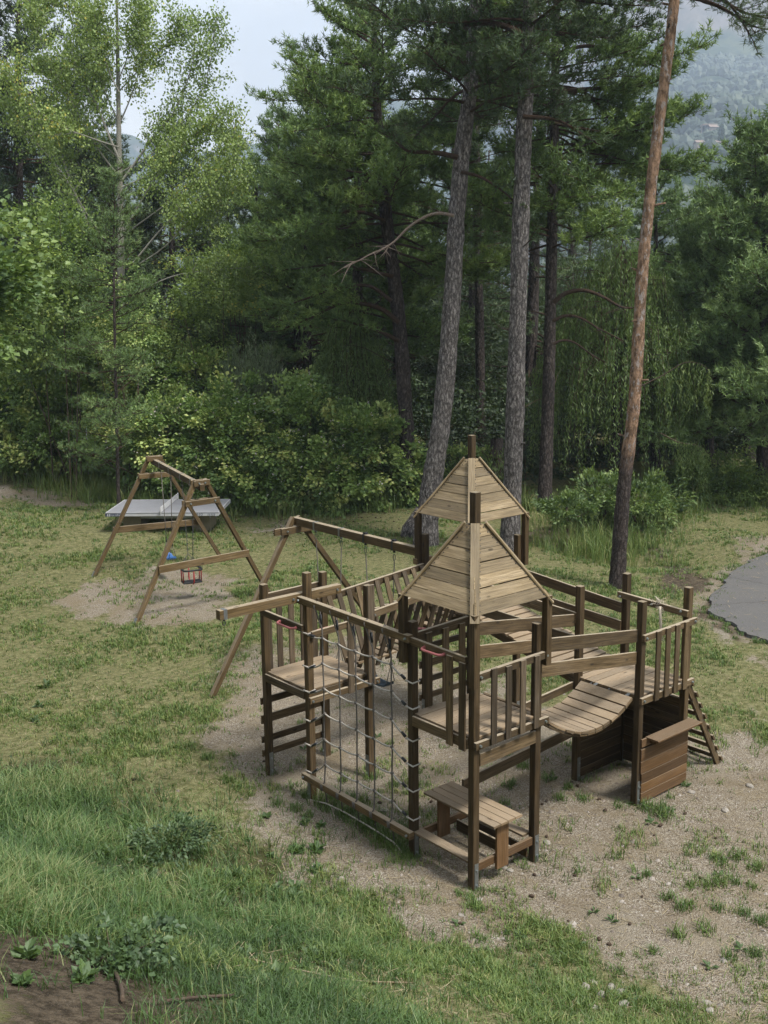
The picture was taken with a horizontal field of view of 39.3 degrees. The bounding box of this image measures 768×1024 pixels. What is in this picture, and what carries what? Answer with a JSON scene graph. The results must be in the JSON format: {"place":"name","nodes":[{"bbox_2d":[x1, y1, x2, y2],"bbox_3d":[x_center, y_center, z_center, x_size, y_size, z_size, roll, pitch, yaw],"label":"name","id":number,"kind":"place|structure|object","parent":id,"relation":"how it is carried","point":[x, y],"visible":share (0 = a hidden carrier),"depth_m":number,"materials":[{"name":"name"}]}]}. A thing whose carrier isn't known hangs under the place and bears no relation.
{"place":"outdoors","nodes":[
{"label":"outdoors","id":0,"kind":"place"},
{"bbox_2d":[0,0,551,152],"label":"sky","id":1,"kind":"structure","parent":0,"point":[258,21],"materials":[{"name":"white"}]},
{"bbox_2d":[0,423,767,1023],"bbox_3d":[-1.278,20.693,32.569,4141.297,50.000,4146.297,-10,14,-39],"label":"ground","id":2,"kind":"structure","parent":0,"point":[34,1003],"depth_m":15.23,"materials":[{"name":"grey gravel"}]},
{"bbox_2d":[9,969,34,984],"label":"weed","id":3,"kind":"object","parent":2,"relation":"on","point":[27,973],"visible":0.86,"depth_m":6.25,"materials":[{"name":"green plant"}]},
{"bbox_2d":[0,387,48,456],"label":"bramble","id":4,"kind":"object","parent":2,"relation":"on","point":[14,413],"visible":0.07,"depth_m":38.25,"materials":[{"name":"green plant"}]},
{"bbox_2d":[10,936,43,958],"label":"weed","id":5,"kind":"object","parent":2,"relation":"on","point":[29,950],"visible":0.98,"depth_m":6.89,"materials":[{"name":"green plant"}]},
{"bbox_2d":[0,409,71,476],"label":"bramble","id":6,"kind":"object","parent":2,"relation":"on","point":[8,437],"visible":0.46,"depth_m":37.52,"materials":[{"name":"green plant"}]},
{"bbox_2d":[0,189,83,398],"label":"maple","id":7,"kind":"object","parent":2,"relation":"on","point":[9,268],"visible":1,"depth_m":21.55,"materials":[{"name":"green plant"}]},
{"bbox_2d":[0,355,86,465],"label":"bramble","id":8,"kind":"object","parent":2,"relation":"on","point":[8,421],"visible":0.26,"depth_m":37.92,"materials":[{"name":"green plant"}]},
{"bbox_2d":[0,411,108,479],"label":"bramble","id":9,"kind":"object","parent":2,"relation":"on","point":[57,430],"visible":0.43,"depth_m":37.27,"materials":[{"name":"green plant"}]},
{"bbox_2d":[4,383,109,457],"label":"bramble","id":10,"kind":"object","parent":2,"relation":"on","point":[24,410],"visible":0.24,"depth_m":37.68,"materials":[{"name":"green plant"}]},
{"bbox_2d":[0,266,118,487],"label":"hazel bush","id":11,"kind":"object","parent":2,"relation":"on","point":[40,357],"visible":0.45,"depth_m":36.05,"materials":[{"name":"green plant"}]},
{"bbox_2d":[0,0,121,412],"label":"dark left pine","id":12,"kind":"object","parent":2,"relation":"on","point":[15,174],"visible":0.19,"depth_m":43.07,"materials":[{"name":"green plant"}]},
{"bbox_2d":[0,177,121,496],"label":"tree","id":13,"kind":"object","parent":2,"relation":"on","point":[58,255],"visible":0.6,"depth_m":34.64,"materials":[{"name":"green plant"}]},
{"bbox_2d":[0,295,131,455],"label":"bramble","id":14,"kind":"object","parent":2,"relation":"on","point":[29,389],"visible":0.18,"depth_m":37.42,"materials":[{"name":"green plant"}]},
{"bbox_2d":[71,958,98,984],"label":"weed","id":15,"kind":"object","parent":2,"relation":"on","point":[86,973],"visible":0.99,"depth_m":6.67,"materials":[{"name":"green plant"}]},
{"bbox_2d":[3,23,167,328],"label":"pine","id":16,"kind":"object","parent":2,"relation":"on","point":[46,173],"visible":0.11,"depth_m":48.69,"materials":[{"name":"green plant"}]},
{"bbox_2d":[23,364,167,452],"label":"bramble","id":17,"kind":"object","parent":2,"relation":"on","point":[62,391],"visible":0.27,"depth_m":37.37,"materials":[{"name":"green plant"}]},
{"bbox_2d":[44,157,185,504],"bbox_3d":[-8.206,-5.256,32.883,3.934,10.696,4.853,-1,11,-4],"label":"young pine","id":18,"kind":"object","parent":2,"relation":"on","point":[112,220],"visible":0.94,"depth_m":32.16,"materials":[{"name":"green plant"}]},
{"bbox_2d":[28,129,202,388],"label":"forest pine","id":19,"kind":"object","parent":2,"relation":"on","point":[106,205],"visible":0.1,"depth_m":45.67,"materials":[{"name":"green plant"}]},
{"bbox_2d":[73,259,170,496],"bbox_3d":[-8.522,-4.310,35.396,3.073,7.862,2.538,-10,14,-39],"label":"vine bush","id":20,"kind":"object","parent":2,"relation":"on","point":[146,342],"visible":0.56,"depth_m":35.01,"materials":[{"name":"green plant"}]},
{"bbox_2d":[44,910,203,979],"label":"leafy plant","id":21,"kind":"object","parent":2,"relation":"on","point":[85,942],"visible":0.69,"depth_m":7.24,"materials":[{"name":"green plant"}]},
{"bbox_2d":[54,310,195,433],"bbox_3d":[-9.037,-4.213,38.238,5.464,6.103,4.689,-10,14,-39],"label":"bramble","id":22,"kind":"object","parent":2,"relation":"on","point":[83,389],"visible":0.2,"depth_m":37.23,"materials":[{"name":"green plant"}]},
{"bbox_2d":[74,410,180,486],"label":"bramble","id":23,"kind":"object","parent":2,"relation":"on","point":[103,438],"visible":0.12,"depth_m":35.98,"materials":[{"name":"green plant"}]},
{"bbox_2d":[111,170,185,435],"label":"tree","id":24,"kind":"object","parent":2,"relation":"on","point":[167,231],"visible":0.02,"depth_m":60.24,"materials":[{"name":"green plant"}]},
{"bbox_2d":[0,0,296,389],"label":"poplar tree","id":25,"kind":"object","parent":2,"relation":"on","point":[91,18],"visible":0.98,"depth_m":37.20,"materials":[{"name":"green plant"}]},
{"bbox_2d":[56,117,254,383],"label":"tree","id":26,"kind":"object","parent":2,"relation":"on","point":[150,225],"visible":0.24,"depth_m":48.19,"materials":[{"name":"green plant"}]},
{"bbox_2d":[105,493,230,531],"bbox_3d":[-6.151,0.131,30.984,3.170,0.989,2.260,0,11,2],"label":"ping pong table","id":27,"kind":"object","parent":2,"relation":"on","point":[141,512],"visible":0.74,"depth_m":30.51,"materials":[{"name":"white metal"}]},
{"bbox_2d":[96,383,241,495],"bbox_3d":[-6.877,-2.235,35.213,4.652,3.931,3.981,-10,14,-39],"label":"bramble","id":28,"kind":"object","parent":2,"relation":"on","point":[138,452],"visible":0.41,"depth_m":34.28,"materials":[{"name":"green plant"}]},
{"bbox_2d":[98,276,243,434],"bbox_3d":[-7.420,-4.750,38.579,4.875,7.277,5.120,3,12,16],"label":"dark bush","id":29,"kind":"object","parent":2,"relation":"on","point":[182,347],"visible":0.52,"depth_m":37.60,"materials":[{"name":"green plant"}]},
{"bbox_2d":[126,804,222,871],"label":"leafy plant","id":30,"kind":"object","parent":2,"relation":"on","point":[186,822],"visible":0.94,"depth_m":12.27,"materials":[{"name":"green plant"}]},
{"bbox_2d":[92,455,270,624],"bbox_3d":[-4.651,0.414,24.648,3.416,2.940,4.547,-6,12,-25],"label":"swing set","id":31,"kind":"object","parent":2,"relation":"on","point":[169,472],"visible":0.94,"depth_m":23.53,"materials":[{"name":"brown wood"}]},
{"bbox_2d":[180,482,202,584],"bbox_3d":[-4.327,0.488,23.933,0.685,2.259,0.557,5,12,26],"label":"cradle swing","id":32,"kind":"object","parent":31,"relation":"hanging from","point":[193,581],"visible":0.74,"depth_m":24.07,"materials":[{"name":"brown wood"}]},
{"bbox_2d":[120,334,246,448],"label":"bramble","id":33,"kind":"object","parent":2,"relation":"on","point":[204,369],"visible":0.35,"depth_m":36.91,"materials":[{"name":"green plant"}]},
{"bbox_2d":[145,446,245,498],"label":"bramble","id":34,"kind":"object","parent":2,"relation":"on","point":[167,484],"visible":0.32,"depth_m":33.89,"materials":[{"name":"green plant"}]},
{"bbox_2d":[164,994,233,1002],"bbox_3d":[-1.183,3.108,6.893,0.051,0.399,0.676,5,13,28],"label":"fallen stick","id":35,"kind":"object","parent":2,"relation":"on","point":[197,997],"visible":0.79,"depth_m":6.89,"materials":[{"name":"brown wood"}]},
{"bbox_2d":[148,244,267,452],"bbox_3d":[-6.249,-5.252,38.409,4.753,8.423,4.353,-10,14,-39],"label":"aspen sapling","id":36,"kind":"object","parent":2,"relation":"on","point":[233,306],"visible":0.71,"depth_m":37.63,"materials":[{"name":"green plant"}]},
{"bbox_2d":[163,152,273,376],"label":"tree","id":37,"kind":"object","parent":2,"relation":"on","point":[224,219],"visible":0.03,"depth_m":52.77,"materials":[{"name":"green plant"}]},
{"bbox_2d":[175,122,265,327],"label":"tree","id":38,"kind":"object","parent":2,"relation":"on","point":[216,246],"visible":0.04,"depth_m":57.24,"materials":[{"name":"green plant"}]},
{"bbox_2d":[150,364,311,497],"bbox_3d":[-4.784,-2.456,34.649,4.311,4.641,5.006,7,13,33],"label":"bramble","id":39,"kind":"object","parent":2,"relation":"on","point":[232,403],"visible":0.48,"depth_m":33.79,"materials":[{"name":"green plant"}]},
{"bbox_2d":[190,219,290,448],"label":"elder bush","id":40,"kind":"object","parent":2,"relation":"on","point":[240,247],"visible":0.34,"depth_m":40.57,"materials":[{"name":"green plant"}]},
{"bbox_2d":[219,327,289,455],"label":"feathery shrub","id":41,"kind":"object","parent":2,"relation":"on","point":[251,363],"visible":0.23,"depth_m":36.24,"materials":[{"name":"green plant"}]},
{"bbox_2d":[200,438,321,515],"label":"bramble","id":42,"kind":"object","parent":2,"relation":"on","point":[220,481],"visible":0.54,"depth_m":32.95,"materials":[{"name":"green plant"}]},
{"bbox_2d":[192,163,329,393],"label":"forest pine","id":43,"kind":"object","parent":2,"relation":"on","point":[246,215],"visible":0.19,"depth_m":45.49,"materials":[{"name":"green plant"}]},
{"bbox_2d":[206,105,338,428],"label":"pointed pine","id":44,"kind":"object","parent":2,"relation":"on","point":[263,124],"visible":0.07,"depth_m":49.40,"materials":[{"name":"green plant"}]},
{"bbox_2d":[262,959,292,980],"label":"weed","id":45,"kind":"object","parent":2,"relation":"on","point":[282,965],"visible":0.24,"depth_m":8.12,"materials":[{"name":"green plant"}]},
{"bbox_2d":[0,732,557,1023],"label":"lush grass","id":46,"kind":"structure","parent":2,"relation":"on","point":[61,835],"depth_m":9.65,"materials":[{"name":"green plant"}]},
{"bbox_2d":[236,171,335,441],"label":"tree","id":47,"kind":"object","parent":2,"relation":"on","point":[297,335],"visible":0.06,"depth_m":46.23,"materials":[{"name":"green plant"}]},
{"bbox_2d":[220,368,362,511],"bbox_3d":[-2.835,-2.329,34.329,5.265,4.592,4.116,-10,14,-39],"label":"bramble","id":48,"kind":"object","parent":2,"relation":"on","point":[301,396],"visible":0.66,"depth_m":33.59,"materials":[{"name":"green plant"}]},
{"bbox_2d":[214,80,387,381],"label":"stepped pine","id":49,"kind":"object","parent":2,"relation":"on","point":[284,115],"visible":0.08,"depth_m":43.40,"materials":[{"name":"green plant"}]},
{"bbox_2d":[270,439,393,517],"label":"bramble","id":50,"kind":"object","parent":2,"relation":"on","point":[346,490],"visible":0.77,"depth_m":33.21,"materials":[{"name":"green plant"}]},
{"bbox_2d":[271,364,395,444],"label":"bramble","id":51,"kind":"object","parent":2,"relation":"on","point":[311,367],"visible":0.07,"depth_m":36.70,"materials":[{"name":"green plant"}]},
{"bbox_2d":[302,294,398,467],"bbox_3d":[-1.047,-3.918,36.526,3.480,6.893,3.601,-10,14,-39],"label":"willow tree","id":52,"kind":"object","parent":2,"relation":"on","point":[365,369],"visible":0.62,"depth_m":35.69,"materials":[{"name":"green plant"}]},
{"bbox_2d":[230,2,476,467],"bbox_3d":[-0.981,-9.466,38.696,8.650,16.994,8.279,0,11,5],"label":"rounded pine","id":53,"kind":"object","parent":2,"relation":"on","point":[419,321],"visible":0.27,"depth_m":36.93,"materials":[{"name":"green plant"}]},
{"bbox_2d":[299,395,427,512],"bbox_3d":[-0.614,-1.895,34.425,4.425,3.703,3.722,-10,14,-39],"label":"bramble","id":54,"kind":"object","parent":2,"relation":"on","point":[390,421],"visible":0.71,"depth_m":33.81,"materials":[{"name":"green plant"}]},
{"bbox_2d":[0,436,766,568],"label":"tall grass","id":55,"kind":"structure","parent":2,"relation":"on","point":[98,487],"depth_m":33.10,"materials":[{"name":"green plant"}]},
{"bbox_2d":[0,480,767,1023],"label":"grass","id":56,"kind":"structure","parent":2,"relation":"on","point":[502,978],"depth_m":14.14,"materials":[{"name":"green plant"}]},
{"bbox_2d":[0,530,767,1023],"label":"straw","id":57,"kind":"object","parent":2,"relation":"on","point":[452,832],"visible":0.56,"depth_m":13.05,"materials":[{"name":"beige plant"}]},
{"bbox_2d":[222,0,555,505],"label":"dark pine","id":58,"kind":"object","parent":2,"relation":"on","point":[338,153],"visible":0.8,"depth_m":32.45,"materials":[{"name":"green plant"}]},
{"bbox_2d":[382,438,426,508],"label":"bramble","id":59,"kind":"object","parent":2,"relation":"on","point":[419,463],"visible":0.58,"depth_m":34.54,"materials":[{"name":"green plant"}]},
{"bbox_2d":[325,116,500,442],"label":"forest pine","id":60,"kind":"object","parent":2,"relation":"on","point":[434,361],"visible":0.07,"depth_m":44.96,"materials":[{"name":"green plant"}]},
{"bbox_2d":[365,375,464,473],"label":"undergrowth bush","id":61,"kind":"object","parent":2,"relation":"on","point":[424,395],"visible":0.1,"depth_m":42.65,"materials":[{"name":"green plant"}]},
{"bbox_2d":[374,385,523,478],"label":"undergrowth bush","id":62,"kind":"object","parent":2,"relation":"on","point":[461,406],"visible":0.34,"depth_m":40.98,"materials":[{"name":"green plant"}]},
{"bbox_2d":[383,303,529,444],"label":"understorey tree","id":63,"kind":"object","parent":2,"relation":"on","point":[458,374],"visible":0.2,"depth_m":46.29,"materials":[{"name":"green plant"}]},
{"bbox_2d":[411,245,509,433],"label":"understorey tree","id":64,"kind":"object","parent":2,"relation":"on","point":[462,302],"visible":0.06,"depth_m":55.74,"materials":[{"name":"green plant"}]},
{"bbox_2d":[412,144,510,433],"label":"forest pine","id":65,"kind":"object","parent":2,"relation":"on","point":[471,296],"visible":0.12,"depth_m":53.48,"materials":[{"name":"green plant"}]},
{"bbox_2d":[209,435,722,891],"bbox_3d":[0.019,1.319,15.678,6.333,4.640,7.795,-10,14,-39],"label":"climbing frame","id":66,"kind":"object","parent":2,"relation":"on","point":[625,703],"visible":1,"depth_m":13.86,"materials":[{"name":"brown wood"}]},
{"bbox_2d":[364,546,395,686],"bbox_3d":[-0.057,1.731,17.604,0.200,2.280,0.738,-10,14,-39],"label":"swing","id":67,"kind":"object","parent":66,"relation":"hanging from","point":[383,683],"visible":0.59,"depth_m":17.66,"materials":[{"name":"black wood"}]},
{"bbox_2d":[443,440,489,479],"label":"bramble","id":68,"kind":"object","parent":2,"relation":"on","point":[458,451],"visible":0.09,"depth_m":38.42,"materials":[{"name":"green plant"}]},
{"bbox_2d":[414,377,540,459],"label":"undergrowth bush","id":69,"kind":"object","parent":2,"relation":"on","point":[462,398],"visible":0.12,"depth_m":45.54,"materials":[{"name":"green plant"}]},
{"bbox_2d":[394,30,561,446],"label":"thin pine","id":70,"kind":"object","parent":2,"relation":"on","point":[479,339],"visible":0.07,"depth_m":42.12,"materials":[{"name":"green plant"}]},
{"bbox_2d":[411,75,544,426],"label":"forest pine","id":71,"kind":"object","parent":2,"relation":"on","point":[452,87],"visible":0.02,"depth_m":60.23,"materials":[{"name":"green plant"}]},
{"bbox_2d":[310,0,646,546],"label":"leaning pine","id":72,"kind":"object","parent":2,"relation":"on","point":[469,114],"visible":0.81,"depth_m":26.61,"materials":[{"name":"green plant"}]},
{"bbox_2d":[481,438,503,482],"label":"bush","id":73,"kind":"object","parent":2,"relation":"on","point":[492,461],"visible":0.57,"depth_m":36.13,"materials":[{"name":"green plant"}]},
{"bbox_2d":[423,374,588,484],"bbox_3d":[4.758,-3.140,40.594,6.005,4.178,5.620,6,13,30],"label":"undergrowth bush","id":74,"kind":"object","parent":2,"relation":"on","point":[533,471],"visible":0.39,"depth_m":39.89,"materials":[{"name":"green plant"}]},
{"bbox_2d":[432,98,608,451],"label":"forest pine","id":75,"kind":"object","parent":2,"relation":"on","point":[534,297],"visible":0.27,"depth_m":45.69,"materials":[{"name":"green plant"}]},
{"bbox_2d":[384,0,683,551],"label":"straight pine","id":76,"kind":"object","parent":2,"relation":"on","point":[510,527],"visible":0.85,"depth_m":26.45,"materials":[{"name":"green plant"}]},
{"bbox_2d":[489,305,600,441],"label":"understorey tree","id":77,"kind":"object","parent":2,"relation":"on","point":[541,317],"visible":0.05,"depth_m":49.05,"materials":[{"name":"green plant"}]},
{"bbox_2d":[487,367,609,471],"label":"undergrowth bush","id":78,"kind":"object","parent":2,"relation":"on","point":[600,458],"visible":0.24,"depth_m":43.08,"materials":[{"name":"green plant"}]},
{"bbox_2d":[491,123,622,433],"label":"forest pine","id":79,"kind":"object","parent":2,"relation":"on","point":[542,253],"visible":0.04,"depth_m":61.11,"materials":[{"name":"green plant"}]},
{"bbox_2d":[393,0,739,512],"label":"arching pine","id":80,"kind":"object","parent":2,"relation":"on","point":[552,167],"visible":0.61,"depth_m":30.82,"materials":[{"name":"green plant"}]},
{"bbox_2d":[537,208,602,437],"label":"tree","id":81,"kind":"object","parent":2,"relation":"on","point":[571,246],"visible":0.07,"depth_m":53.72,"materials":[{"name":"green plant"}]},
{"bbox_2d":[530,486,611,549],"bbox_3d":[4.991,0.191,29.417,2.098,1.770,1.997,-10,14,-39],"label":"oak sapling","id":82,"kind":"object","parent":2,"relation":"on","point":[570,497],"visible":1,"depth_m":29.07,"materials":[{"name":"green plant"}]},
{"bbox_2d":[540,192,615,433],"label":"tree","id":83,"kind":"object","parent":2,"relation":"on","point":[590,244],"visible":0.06,"depth_m":61.01,"materials":[{"name":"green plant"}]},
{"bbox_2d":[556,465,630,528],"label":"oak shrub","id":84,"kind":"object","parent":2,"relation":"on","point":[590,476],"visible":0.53,"depth_m":30.72,"materials":[{"name":"green plant"}]},
{"bbox_2d":[553,377,650,460],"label":"undergrowth bush","id":85,"kind":"object","parent":2,"relation":"on","point":[600,451],"visible":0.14,"depth_m":46.05,"materials":[{"name":"green plant"}]},
{"bbox_2d":[524,235,710,487],"bbox_3d":[7.914,-4.912,36.212,6.258,8.802,6.338,-10,14,-39],"label":"broad willow tree","id":86,"kind":"object","parent":2,"relation":"on","point":[622,293],"visible":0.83,"depth_m":34.81,"materials":[{"name":"green plant"}]},
{"bbox_2d":[642,361,713,420],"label":"willow tree branch","id":87,"kind":"object","parent":86,"relation":"attached to","point":[701,382],"visible":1,"depth_m":32.88,"materials":[{"name":"green plant"}]},
{"bbox_2d":[660,433,711,497],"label":"willow tree branch","id":88,"kind":"object","parent":86,"relation":"attached to","point":[701,458],"visible":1,"depth_m":33.32,"materials":[{"name":"green plant"}]},
{"bbox_2d":[586,389,691,461],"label":"undergrowth bush","id":89,"kind":"object","parent":2,"relation":"on","point":[649,451],"visible":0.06,"depth_m":45.35,"materials":[{"name":"green plant"}]},
{"bbox_2d":[583,462,698,533],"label":"oak shrub","id":90,"kind":"object","parent":2,"relation":"on","point":[657,485],"visible":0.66,"depth_m":30.83,"materials":[{"name":"green plant"}]},
{"bbox_2d":[566,153,733,470],"bbox_3d":[10.395,-7.391,40.510,7.066,12.057,7.527,-10,14,-39],"label":"pale young pine","id":91,"kind":"object","parent":2,"relation":"on","point":[672,198],"visible":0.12,"depth_m":39.26,"materials":[{"name":"green plant"}]},
{"bbox_2d":[587,182,760,465],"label":"pine","id":92,"kind":"object","parent":2,"relation":"on","point":[722,407],"visible":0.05,"depth_m":40.20,"materials":[{"name":"green plant"}]},
{"bbox_2d":[597,102,767,481],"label":"roadside pine","id":93,"kind":"object","parent":2,"relation":"on","point":[711,270],"visible":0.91,"depth_m":33.96,"materials":[{"name":"green plant"}]},
{"bbox_2d":[608,0,767,588],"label":"orange pine","id":94,"kind":"object","parent":2,"relation":"on","point":[618,563],"visible":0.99,"depth_m":23.18,"materials":[{"name":"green plant"}]},
{"bbox_2d":[637,411,741,460],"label":"undergrowth bush","id":95,"kind":"object","parent":2,"relation":"on","point":[727,441],"visible":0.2,"depth_m":45.34,"materials":[{"name":"green plant"}]},
{"bbox_2d":[657,452,734,507],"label":"hedge bush","id":96,"kind":"object","parent":2,"relation":"on","point":[675,473],"visible":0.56,"depth_m":34.92,"materials":[{"name":"green plant"}]},
{"bbox_2d":[670,444,756,494],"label":"roadside bush","id":97,"kind":"object","parent":2,"relation":"on","point":[722,458],"visible":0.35,"depth_m":36.28,"materials":[{"name":"green plant"}]},
{"bbox_2d":[679,176,760,459],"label":"shaded pine","id":98,"kind":"object","parent":2,"relation":"on","point":[743,434],"depth_m":44.07,"materials":[{"name":"green plant"}]},
{"bbox_2d":[694,456,767,505],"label":"verge bush","id":99,"kind":"object","parent":2,"relation":"on","point":[730,471],"visible":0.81,"depth_m":34.61,"materials":[{"name":"green plant"}]},
{"bbox_2d":[732,445,755,471],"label":"edge bush","id":100,"kind":"object","parent":2,"relation":"on","point":[751,451],"visible":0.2,"depth_m":37.88,"materials":[{"name":"green plant"}]},
{"bbox_2d":[745,468,767,504],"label":"corner bush","id":101,"kind":"object","parent":2,"relation":"on","point":[765,486],"visible":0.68,"depth_m":34.48,"materials":[{"name":"green plant"}]},
{"bbox_2d":[0,0,767,434],"bbox_3d":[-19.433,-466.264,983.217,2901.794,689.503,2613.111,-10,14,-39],"label":"mountain","id":102,"kind":"structure","parent":0,"point":[730,40],"depth_m":1437.56,"materials":[{"name":"grey stone"}]},
{"bbox_2d":[494,49,767,287],"bbox_3d":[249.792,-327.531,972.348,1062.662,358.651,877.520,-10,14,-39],"label":"forest","id":103,"kind":"object","parent":102,"relation":"on","point":[743,87],"visible":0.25,"depth_m":955.42,"materials":[{"name":"green plant"}]},
{"bbox_2d":[708,552,767,642],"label":"road","id":104,"kind":"structure","parent":0,"point":[756,617],"depth_m":23.26,"materials":[{"name":"grey asphalt"}]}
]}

